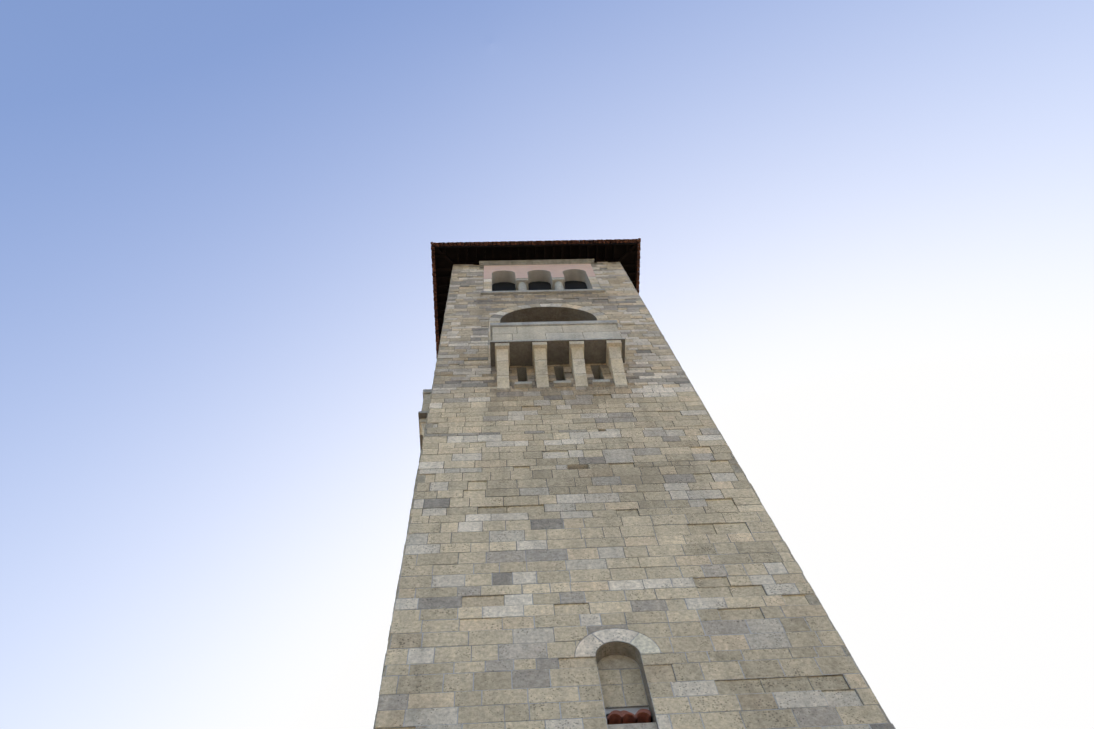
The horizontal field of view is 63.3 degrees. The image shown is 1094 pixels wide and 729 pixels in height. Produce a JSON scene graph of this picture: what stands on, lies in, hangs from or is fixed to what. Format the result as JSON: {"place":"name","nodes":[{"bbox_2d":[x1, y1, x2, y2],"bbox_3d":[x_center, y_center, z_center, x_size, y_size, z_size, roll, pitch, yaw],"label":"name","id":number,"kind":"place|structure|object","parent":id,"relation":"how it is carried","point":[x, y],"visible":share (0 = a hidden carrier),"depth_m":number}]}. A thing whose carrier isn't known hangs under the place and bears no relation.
{"place":"outdoors","nodes":[
{"label":"outdoors","id":0,"kind":"place"},
{"bbox_2d":[0,0,1093,728],"label":"sky","id":1,"kind":"structure","parent":0,"point":[865,228]},
{"label":"ground","id":2,"kind":"structure","parent":0,"visible":0},
{"bbox_2d":[374,262,890,728],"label":"tower","id":3,"kind":"structure","parent":2,"relation":"on","point":[811,599],"depth_m":15.64},
{"bbox_2d":[373,268,452,728],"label":"tower face","id":4,"kind":"object","parent":3,"relation":"attached to","point":[422,414],"visible":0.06,"depth_m":22.07},
{"bbox_2d":[430,238,640,357],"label":"tower roof","id":5,"kind":"structure","parent":3,"relation":"on","point":[447,256],"depth_m":31.98},
{"bbox_2d":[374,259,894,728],"bbox_3d":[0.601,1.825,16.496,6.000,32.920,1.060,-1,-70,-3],"label":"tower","id":6,"kind":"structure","parent":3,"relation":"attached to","point":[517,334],"depth_m":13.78},
{"bbox_2d":[622,266,894,727],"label":"tower face","id":7,"kind":"object","parent":3,"relation":"attached to","point":[750,532],"depth_m":15.63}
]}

